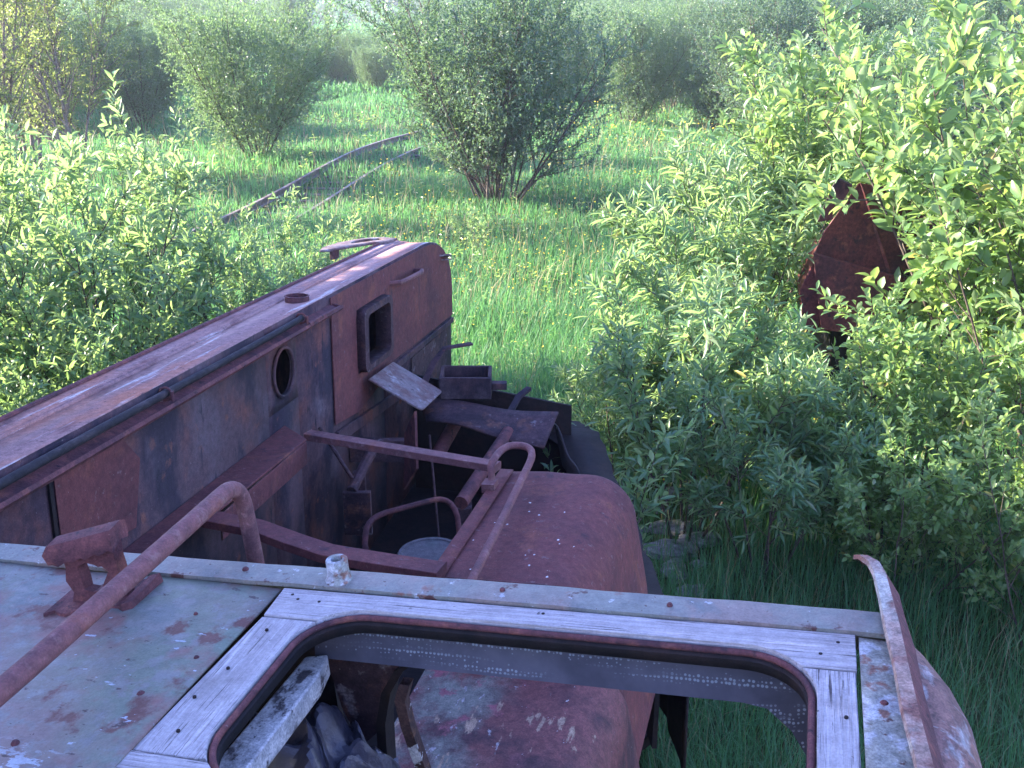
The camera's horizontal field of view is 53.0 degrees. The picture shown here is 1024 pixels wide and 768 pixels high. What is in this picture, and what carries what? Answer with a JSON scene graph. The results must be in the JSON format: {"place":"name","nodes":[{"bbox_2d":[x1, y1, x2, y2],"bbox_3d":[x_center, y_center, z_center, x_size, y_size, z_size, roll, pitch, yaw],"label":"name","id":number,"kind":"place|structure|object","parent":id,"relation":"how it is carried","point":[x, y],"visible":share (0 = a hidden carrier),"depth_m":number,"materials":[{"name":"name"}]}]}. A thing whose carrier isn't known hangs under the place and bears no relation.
{"place":"outdoors","nodes":[
{"label":"outdoors","id":0,"kind":"place"},
{"bbox_2d":[250,702,400,767],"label":"plastic sheet","id":1,"kind":"object","parent":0,"point":[324,735],"visible":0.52,"depth_m":2.15,"materials":[{"name":"plastic"}]},
{"bbox_2d":[0,3,1023,767],"bbox_3d":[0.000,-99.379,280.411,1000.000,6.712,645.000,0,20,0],"label":"ground","id":2,"kind":"structure","parent":0,"point":[838,595],"depth_m":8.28,"materials":[{"name":"green plant"}]},
{"bbox_2d":[0,0,63,171],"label":"birch tree","id":3,"kind":"object","parent":2,"relation":"on","point":[13,67],"visible":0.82,"depth_m":19.16,"materials":[{"name":"green plant"}]},
{"bbox_2d":[0,0,73,174],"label":"birch tree","id":4,"kind":"object","parent":2,"relation":"on","point":[39,124],"visible":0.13,"depth_m":24.71,"materials":[{"name":"green plant"}]},
{"bbox_2d":[0,113,85,333],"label":"shrub","id":5,"kind":"object","parent":2,"relation":"on","point":[13,165],"visible":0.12,"depth_m":10.84,"materials":[{"name":"green plant"}]},
{"bbox_2d":[0,304,92,414],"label":"shrub","id":6,"kind":"object","parent":2,"relation":"on","point":[5,378],"visible":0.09,"depth_m":7.21,"materials":[{"name":"green plant"}]},
{"bbox_2d":[0,0,122,130],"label":"willow bush","id":7,"kind":"object","parent":2,"relation":"on","point":[76,36],"visible":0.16,"depth_m":34.50,"materials":[{"name":"green plant"}]},
{"bbox_2d":[0,0,149,175],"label":"birch tree","id":8,"kind":"object","parent":2,"relation":"on","point":[44,103],"visible":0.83,"depth_m":23.30,"materials":[{"name":"green plant"}]},
{"bbox_2d":[35,0,143,104],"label":"distant bush","id":9,"kind":"object","parent":2,"relation":"on","point":[89,3],"visible":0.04,"depth_m":43.31,"materials":[{"name":"green plant"}]},
{"bbox_2d":[0,252,213,415],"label":"shrub","id":10,"kind":"object","parent":2,"relation":"on","point":[98,345],"visible":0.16,"depth_m":7.38,"materials":[{"name":"green plant"}]},
{"bbox_2d":[0,104,215,397],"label":"shrub","id":11,"kind":"object","parent":2,"relation":"on","point":[70,167],"visible":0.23,"depth_m":8.73,"materials":[{"name":"green plant"}]},
{"bbox_2d":[0,69,236,391],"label":"shrub","id":12,"kind":"object","parent":2,"relation":"on","point":[151,246],"visible":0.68,"depth_m":7.93,"materials":[{"name":"green plant"}]},
{"bbox_2d":[86,0,151,18],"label":"distant bush","id":13,"kind":"object","parent":2,"relation":"on","point":[111,12],"visible":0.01,"depth_m":77.30,"materials":[{"name":"green plant"}]},
{"bbox_2d":[72,2,208,127],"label":"willow bush","id":14,"kind":"object","parent":2,"relation":"on","point":[139,103],"visible":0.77,"depth_m":35.63,"materials":[{"name":"green plant"}]},
{"bbox_2d":[107,0,198,38],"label":"distant bush","id":15,"kind":"object","parent":2,"relation":"on","point":[164,3],"visible":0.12,"depth_m":72.30,"materials":[{"name":"green plant"}]},
{"bbox_2d":[127,6,201,89],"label":"distant bush","id":16,"kind":"object","parent":2,"relation":"on","point":[151,25],"visible":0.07,"depth_m":50.77,"materials":[{"name":"green plant"}]},
{"bbox_2d":[158,0,202,15],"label":"distant bush","id":17,"kind":"object","parent":2,"relation":"on","point":[180,5],"visible":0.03,"depth_m":88.27,"materials":[{"name":"green plant"}]},
{"bbox_2d":[163,4,202,27],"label":"distant bush","id":18,"kind":"object","parent":2,"relation":"on","point":[178,13],"visible":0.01,"depth_m":67.41,"materials":[{"name":"green plant"}]},
{"bbox_2d":[163,2,250,68],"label":"distant bush","id":19,"kind":"object","parent":2,"relation":"on","point":[192,20],"visible":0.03,"depth_m":59.80,"materials":[{"name":"green plant"}]},
{"bbox_2d":[174,0,253,22],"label":"distant bush","id":20,"kind":"object","parent":2,"relation":"on","point":[210,1],"visible":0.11,"depth_m":81.90,"materials":[{"name":"green plant"}]},
{"bbox_2d":[191,23,244,86],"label":"distant bush","id":21,"kind":"object","parent":2,"relation":"on","point":[194,36],"visible":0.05,"depth_m":54.86,"materials":[{"name":"green plant"}]},
{"bbox_2d":[198,0,278,58],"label":"distant bush","id":22,"kind":"object","parent":2,"relation":"on","point":[242,14],"visible":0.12,"depth_m":74.91,"materials":[{"name":"green plant"}]},
{"bbox_2d":[216,0,263,10],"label":"horizon tree","id":23,"kind":"object","parent":2,"relation":"on","point":[245,3],"visible":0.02,"depth_m":116.77,"materials":[{"name":"green plant"}]},
{"bbox_2d":[139,0,358,159],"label":"willow bush","id":24,"kind":"object","parent":2,"relation":"on","point":[254,114],"visible":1,"depth_m":27.02,"materials":[{"name":"green plant"}]},
{"bbox_2d":[146,184,365,327],"bbox_3d":[-2.353,-0.800,9.875,2.246,2.381,2.371,7,21,20],"label":"shrub","id":25,"kind":"object","parent":2,"relation":"on","point":[259,283],"visible":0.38,"depth_m":9.84,"materials":[{"name":"green plant"}]},
{"bbox_2d":[241,262,301,304],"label":"shrub","id":26,"kind":"object","parent":2,"relation":"on","point":[291,269],"depth_m":10.12,"materials":[{"name":"green plant"}]},
{"bbox_2d":[258,0,316,37],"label":"distant bush","id":27,"kind":"object","parent":2,"relation":"on","point":[291,3],"visible":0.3,"depth_m":96.95,"materials":[{"name":"green plant"}]},
{"bbox_2d":[268,29,325,82],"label":"distant bush","id":28,"kind":"object","parent":2,"relation":"on","point":[301,48],"visible":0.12,"depth_m":58.71,"materials":[{"name":"green plant"}]},
{"bbox_2d":[172,130,445,249],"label":"railway track","id":29,"kind":"structure","parent":2,"relation":"on","point":[262,201],"depth_m":23.98,"materials":[{"name":"metal"}]},
{"bbox_2d":[293,24,334,69],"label":"distant bush","id":30,"kind":"object","parent":2,"relation":"on","point":[314,39],"visible":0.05,"depth_m":64.09,"materials":[{"name":"green plant"}]},
{"bbox_2d":[301,28,353,81],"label":"distant bush","id":31,"kind":"object","parent":2,"relation":"on","point":[332,68],"visible":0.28,"depth_m":60.59,"materials":[{"name":"green plant"}]},
{"bbox_2d":[327,18,393,82],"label":"distant bush","id":32,"kind":"object","parent":2,"relation":"on","point":[354,38],"visible":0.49,"depth_m":58.59,"materials":[{"name":"green plant"}]},
{"bbox_2d":[49,0,685,97],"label":"distant grass","id":33,"kind":"structure","parent":2,"relation":"on","point":[334,83],"depth_m":61.08,"materials":[{"name":"green plant"}]},
{"bbox_2d":[348,0,391,5],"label":"horizon tree","id":34,"kind":"object","parent":2,"relation":"on","point":[373,0],"visible":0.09,"depth_m":233.67,"materials":[{"name":"green plant"}]},
{"bbox_2d":[346,36,403,87],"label":"distant bush","id":35,"kind":"object","parent":2,"relation":"on","point":[378,75],"visible":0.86,"depth_m":55.04,"materials":[{"name":"green plant"}]},
{"bbox_2d":[383,21,426,67],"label":"distant bush","id":36,"kind":"object","parent":2,"relation":"on","point":[400,45],"visible":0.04,"depth_m":64.14,"materials":[{"name":"green plant"}]},
{"bbox_2d":[404,0,424,11],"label":"horizon tree","id":37,"kind":"object","parent":2,"relation":"on","point":[418,3],"visible":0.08,"depth_m":235.40,"materials":[{"name":"green plant"}]},
{"bbox_2d":[382,0,485,92],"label":"distant bush","id":38,"kind":"object","parent":2,"relation":"on","point":[430,37],"visible":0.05,"depth_m":50.55,"materials":[{"name":"green plant"}]},
{"bbox_2d":[431,0,476,24],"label":"distant bush","id":39,"kind":"object","parent":2,"relation":"on","point":[465,2],"visible":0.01,"depth_m":89.44,"materials":[{"name":"green plant"}]},
{"bbox_2d":[444,206,468,244],"bbox_3d":[-0.977,-2.673,17.485,0.313,0.777,0.517,14,24,34],"label":"sapling","id":40,"kind":"object","parent":2,"relation":"on","point":[451,223],"visible":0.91,"depth_m":17.51,"materials":[{"name":"green plant"}]},
{"bbox_2d":[464,199,492,255],"bbox_3d":[-0.573,-2.509,16.779,0.403,0.999,0.664,-10,22,-27],"label":"sapling","id":41,"kind":"object","parent":2,"relation":"on","point":[471,222],"visible":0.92,"depth_m":16.69,"materials":[{"name":"green plant"}]},
{"bbox_2d":[445,7,515,80],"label":"distant bush","id":42,"kind":"object","parent":2,"relation":"on","point":[476,28],"depth_m":58.33,"materials":[{"name":"green plant"}]},
{"bbox_2d":[0,237,981,767],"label":"derelict machine","id":43,"kind":"object","parent":2,"relation":"on","point":[284,511],"visible":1,"depth_m":2.79,"materials":[{"name":"paint"}]},
{"bbox_2d":[327,0,658,207],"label":"willow bush","id":44,"kind":"object","parent":2,"relation":"on","point":[488,118],"visible":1,"depth_m":19.87,"materials":[{"name":"green plant"}]},
{"bbox_2d":[0,109,1022,527],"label":"meadow weeds","id":45,"kind":"object","parent":2,"relation":"on","point":[458,243],"visible":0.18,"depth_m":21.36,"materials":[{"name":"green plant"}]},
{"bbox_2d":[0,80,1023,521],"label":"meadow grass","id":46,"kind":"structure","parent":2,"relation":"on","point":[530,248],"depth_m":22.16,"materials":[{"name":"green plant"}]},
{"bbox_2d":[1,100,1023,767],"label":"dry stalks","id":47,"kind":"object","parent":2,"relation":"on","point":[561,338],"visible":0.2,"depth_m":16.94,"materials":[{"name":"plant"}]},
{"bbox_2d":[499,0,606,99],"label":"distant bush","id":48,"kind":"object","parent":2,"relation":"on","point":[583,24],"visible":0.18,"depth_m":46.92,"materials":[{"name":"green plant"}]},
{"bbox_2d":[317,101,814,501],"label":"buttercups","id":49,"kind":"object","parent":2,"relation":"on","point":[540,226],"visible":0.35,"depth_m":18.74,"materials":[{"name":"yellow plant"}]},
{"bbox_2d":[552,0,612,13],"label":"distant bush","id":50,"kind":"object","parent":2,"relation":"on","point":[585,8],"visible":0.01,"depth_m":67.95,"materials":[{"name":"green plant"}]},
{"bbox_2d":[574,0,624,56],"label":"distant bush","id":51,"kind":"object","parent":2,"relation":"on","point":[596,6],"visible":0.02,"depth_m":62.91,"materials":[{"name":"green plant"}]},
{"bbox_2d":[575,0,633,6],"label":"distant bush","id":52,"kind":"object","parent":2,"relation":"on","point":[606,1],"visible":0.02,"depth_m":90.62,"materials":[{"name":"green plant"}]},
{"bbox_2d":[553,0,659,90],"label":"distant bush","id":53,"kind":"object","parent":2,"relation":"on","point":[601,27],"visible":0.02,"depth_m":52.55,"materials":[{"name":"green plant"}]},
{"bbox_2d":[578,0,642,14],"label":"distant bush","id":54,"kind":"object","parent":2,"relation":"on","point":[624,1],"visible":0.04,"depth_m":70.68,"materials":[{"name":"green plant"}]},
{"bbox_2d":[546,303,686,503],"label":"willow shrub","id":55,"kind":"object","parent":2,"relation":"on","point":[578,377],"visible":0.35,"depth_m":7.70,"materials":[{"name":"green plant"}]},
{"bbox_2d":[541,414,698,556],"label":"willow shrub","id":56,"kind":"object","parent":2,"relation":"on","point":[643,502],"visible":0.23,"depth_m":6.21,"materials":[{"name":"green plant"}]},
{"bbox_2d":[585,0,706,125],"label":"willow bush","id":57,"kind":"object","parent":2,"relation":"on","point":[637,67],"visible":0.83,"depth_m":36.60,"materials":[{"name":"green plant"}]},
{"bbox_2d":[585,0,710,93],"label":"distant bush","id":58,"kind":"object","parent":2,"relation":"on","point":[595,11],"visible":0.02,"depth_m":47.16,"materials":[{"name":"green plant"}]},
{"bbox_2d":[649,519,683,535],"bbox_3d":[1.213,1.105,7.865,0.344,0.135,0.219,0,20,0],"label":"stone","id":59,"kind":"object","parent":2,"relation":"on","point":[672,523],"visible":0.52,"depth_m":7.82,"materials":[{"name":"grey stone"}]},
{"bbox_2d":[632,1,705,18],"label":"distant bush","id":60,"kind":"object","parent":2,"relation":"on","point":[681,7],"depth_m":54.58,"materials":[{"name":"green plant"}]},
{"bbox_2d":[643,538,696,561],"bbox_3d":[1.152,1.228,7.499,0.428,0.183,0.241,-4,20,-12],"label":"stone","id":61,"kind":"object","parent":2,"relation":"on","point":[657,551],"visible":0.43,"depth_m":7.44,"materials":[{"name":"grey stone"}]},
{"bbox_2d":[662,487,679,500],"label":"stone","id":62,"kind":"object","parent":2,"relation":"on","point":[671,491],"visible":0.27,"depth_m":8.38,"materials":[{"name":"grey stone"}]},
{"bbox_2d":[659,564,687,583],"bbox_3d":[1.142,1.337,7.213,0.201,0.135,0.202,0,20,0],"label":"stone","id":63,"kind":"object","parent":2,"relation":"on","point":[669,566],"visible":0.31,"depth_m":7.17,"materials":[{"name":"grey stone"}]},
{"bbox_2d":[661,558,686,570],"bbox_3d":[1.149,1.308,7.298,0.173,0.128,0.254,0,20,0],"label":"stone","id":64,"kind":"object","parent":2,"relation":"on","point":[670,561],"visible":0.25,"depth_m":7.29,"materials":[{"name":"grey stone"}]},
{"bbox_2d":[627,0,736,110],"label":"willow bush","id":65,"kind":"object","parent":2,"relation":"on","point":[677,90],"visible":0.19,"depth_m":41.59,"materials":[{"name":"green plant"}]},
{"bbox_2d":[669,539,697,557],"bbox_3d":[1.198,1.217,7.543,0.344,0.149,0.224,10,22,25],"label":"stone","id":66,"kind":"object","parent":2,"relation":"on","point":[680,541],"visible":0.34,"depth_m":7.52,"materials":[{"name":"grey stone"}]},
{"bbox_2d":[679,521,695,534],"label":"stone","id":67,"kind":"object","parent":2,"relation":"on","point":[682,527],"visible":0.34,"depth_m":7.79,"materials":[{"name":"grey stone"}]},
{"bbox_2d":[676,584,705,597],"bbox_3d":[1.218,1.416,7.008,0.208,0.098,0.154,0,20,0],"label":"stone","id":68,"kind":"object","parent":2,"relation":"on","point":[695,592],"visible":0.36,"depth_m":6.96,"materials":[{"name":"grey stone"}]},
{"bbox_2d":[690,559,703,567],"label":"stone","id":69,"kind":"object","parent":2,"relation":"on","point":[699,565],"visible":0.34,"depth_m":7.35,"materials":[{"name":"grey stone"}]},
{"bbox_2d":[679,531,718,547],"bbox_3d":[1.393,1.168,7.686,0.320,0.141,0.217,0,20,0],"label":"stone","id":70,"kind":"object","parent":2,"relation":"on","point":[693,538],"visible":0.42,"depth_m":7.63,"materials":[{"name":"grey stone"}]},
{"bbox_2d":[684,503,714,515],"bbox_3d":[1.513,0.992,8.172,0.262,0.156,0.192,7,21,18],"label":"stone","id":71,"kind":"object","parent":2,"relation":"on","point":[690,508],"visible":0.1,"depth_m":8.11,"materials":[{"name":"grey stone"}]},
{"bbox_2d":[573,240,844,541],"bbox_3d":[1.339,0.182,7.319,1.876,2.279,1.991,2,20,4],"label":"willow shrub","id":72,"kind":"object","parent":2,"relation":"on","point":[712,365],"visible":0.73,"depth_m":7.00,"materials":[{"name":"green plant"}]},
{"bbox_2d":[675,43,743,128],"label":"willow bush","id":73,"kind":"object","parent":2,"relation":"on","point":[698,81],"visible":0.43,"depth_m":36.22,"materials":[{"name":"green plant"}]},
{"bbox_2d":[633,250,800,482],"bbox_3d":[1.495,-0.023,8.083,1.343,2.116,1.321,17,26,40],"label":"willow shrub","id":74,"kind":"object","parent":2,"relation":"on","point":[745,347],"visible":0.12,"depth_m":7.78,"materials":[{"name":"green plant"}]},
{"bbox_2d":[707,0,744,21],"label":"horizon tree","id":75,"kind":"object","parent":2,"relation":"on","point":[721,3],"visible":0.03,"depth_m":192.96,"materials":[{"name":"green plant"}]},
{"bbox_2d":[666,0,791,105],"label":"distant bush","id":76,"kind":"object","parent":2,"relation":"on","point":[722,14],"depth_m":43.52,"materials":[{"name":"green plant"}]},
{"bbox_2d":[589,109,873,353],"bbox_3d":[2.040,-1.138,10.173,2.400,2.915,2.546,-8,21,-20],"label":"willow shrub","id":77,"kind":"object","parent":2,"relation":"on","point":[721,240],"visible":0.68,"depth_m":9.55,"materials":[{"name":"green plant"}]},
{"bbox_2d":[672,72,838,356],"bbox_3d":[2.884,-1.736,11.333,2.041,3.270,2.075,-6,20,-15],"label":"willow shrub","id":78,"kind":"object","parent":2,"relation":"on","point":[773,181],"visible":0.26,"depth_m":10.72,"materials":[{"name":"green plant"}]},
{"bbox_2d":[665,0,877,120],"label":"willow bush","id":79,"kind":"object","parent":2,"relation":"on","point":[745,18],"visible":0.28,"depth_m":32.15,"materials":[{"name":"green plant"}]},
{"bbox_2d":[662,341,890,586],"bbox_3d":[1.721,0.634,6.868,1.482,1.696,1.396,-13,23,-33],"label":"willow shrub","id":80,"kind":"object","parent":2,"relation":"on","point":[793,486],"visible":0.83,"depth_m":6.68,"materials":[{"name":"green plant"}]},
{"bbox_2d":[741,0,813,52],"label":"distant bush","id":81,"kind":"object","parent":2,"relation":"on","point":[775,14],"depth_m":42.68,"materials":[{"name":"green plant"}]},
{"bbox_2d":[735,348,893,562],"bbox_3d":[2.140,0.509,7.235,1.039,1.664,1.056,18,26,41],"label":"willow shrub","id":82,"kind":"object","parent":2,"relation":"on","point":[844,377],"visible":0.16,"depth_m":7.06,"materials":[{"name":"green plant"}]},
{"bbox_2d":[710,19,959,220],"bbox_3d":[5.485,-4.140,17.067,4.233,3.892,4.082,-14,24,-34],"label":"willow bush","id":83,"kind":"object","parent":2,"relation":"on","point":[772,49],"visible":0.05,"depth_m":16.61,"materials":[{"name":"green plant"}]},
{"bbox_2d":[784,0,935,57],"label":"willow bush","id":84,"kind":"object","parent":2,"relation":"on","point":[869,26],"visible":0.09,"depth_m":32.98,"materials":[{"name":"green plant"}]},
{"bbox_2d":[698,0,1022,336],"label":"broadleaf shrub","id":85,"kind":"object","parent":2,"relation":"on","point":[774,120],"visible":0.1,"depth_m":11.37,"materials":[{"name":"green plant"}]},
{"bbox_2d":[797,178,936,421],"bbox_3d":[3.240,-0.695,9.508,1.317,2.430,0.820,0,20,0],"label":"rusted hulk","id":86,"kind":"object","parent":2,"relation":"on","point":[853,241],"visible":0.52,"depth_m":9.06,"materials":[{"name":"brown metal"}]},
{"bbox_2d":[712,0,1023,404],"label":"broadleaf shrub","id":87,"kind":"object","parent":2,"relation":"on","point":[792,93],"visible":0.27,"depth_m":9.94,"materials":[{"name":"green plant"}]},
{"bbox_2d":[815,0,938,37],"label":"willow bush","id":88,"kind":"object","parent":2,"relation":"on","point":[890,1],"depth_m":38.69,"materials":[{"name":"green plant"}]},
{"bbox_2d":[787,0,1023,453],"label":"broadleaf shrub","id":89,"kind":"object","parent":2,"relation":"on","point":[933,98],"visible":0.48,"depth_m":8.33,"materials":[{"name":"green plant"}]},
{"bbox_2d":[809,230,1023,552],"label":"broadleaf shrub","id":90,"kind":"object","parent":2,"relation":"on","point":[967,377],"visible":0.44,"depth_m":6.96,"materials":[{"name":"green plant"}]},
{"bbox_2d":[813,395,1023,607],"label":"broadleaf shrub","id":91,"kind":"object","parent":2,"relation":"on","point":[882,472],"visible":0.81,"depth_m":6.55,"materials":[{"name":"green plant"}]},
{"bbox_2d":[813,0,1023,123],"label":"willow bush","id":92,"kind":"object","parent":2,"relation":"on","point":[874,33],"visible":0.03,"depth_m":21.43,"materials":[{"name":"green plant"}]},
{"bbox_2d":[815,5,1023,232],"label":"willow bush","id":93,"kind":"object","parent":2,"relation":"on","point":[958,84],"visible":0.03,"depth_m":15.89,"materials":[{"name":"green plant"}]},
{"bbox_2d":[835,82,1023,496],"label":"broadleaf shrub","id":94,"kind":"object","parent":2,"relation":"on","point":[941,207],"visible":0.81,"depth_m":7.49,"materials":[{"name":"green plant"}]},
{"bbox_2d":[856,0,1023,94],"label":"willow bush","id":95,"kind":"object","parent":2,"relation":"on","point":[989,6],"visible":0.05,"depth_m":24.58,"materials":[{"name":"green plant"}]},
{"bbox_2d":[880,0,1023,53],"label":"willow bush","id":96,"kind":"object","parent":2,"relation":"on","point":[921,3],"visible":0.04,"depth_m":34.04,"materials":[{"name":"green plant"}]},
{"bbox_2d":[902,375,1023,647],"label":"broadleaf shrub","id":97,"kind":"object","parent":2,"relation":"on","point":[947,473],"visible":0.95,"depth_m":6.17,"materials":[{"name":"green plant"}]}
]}

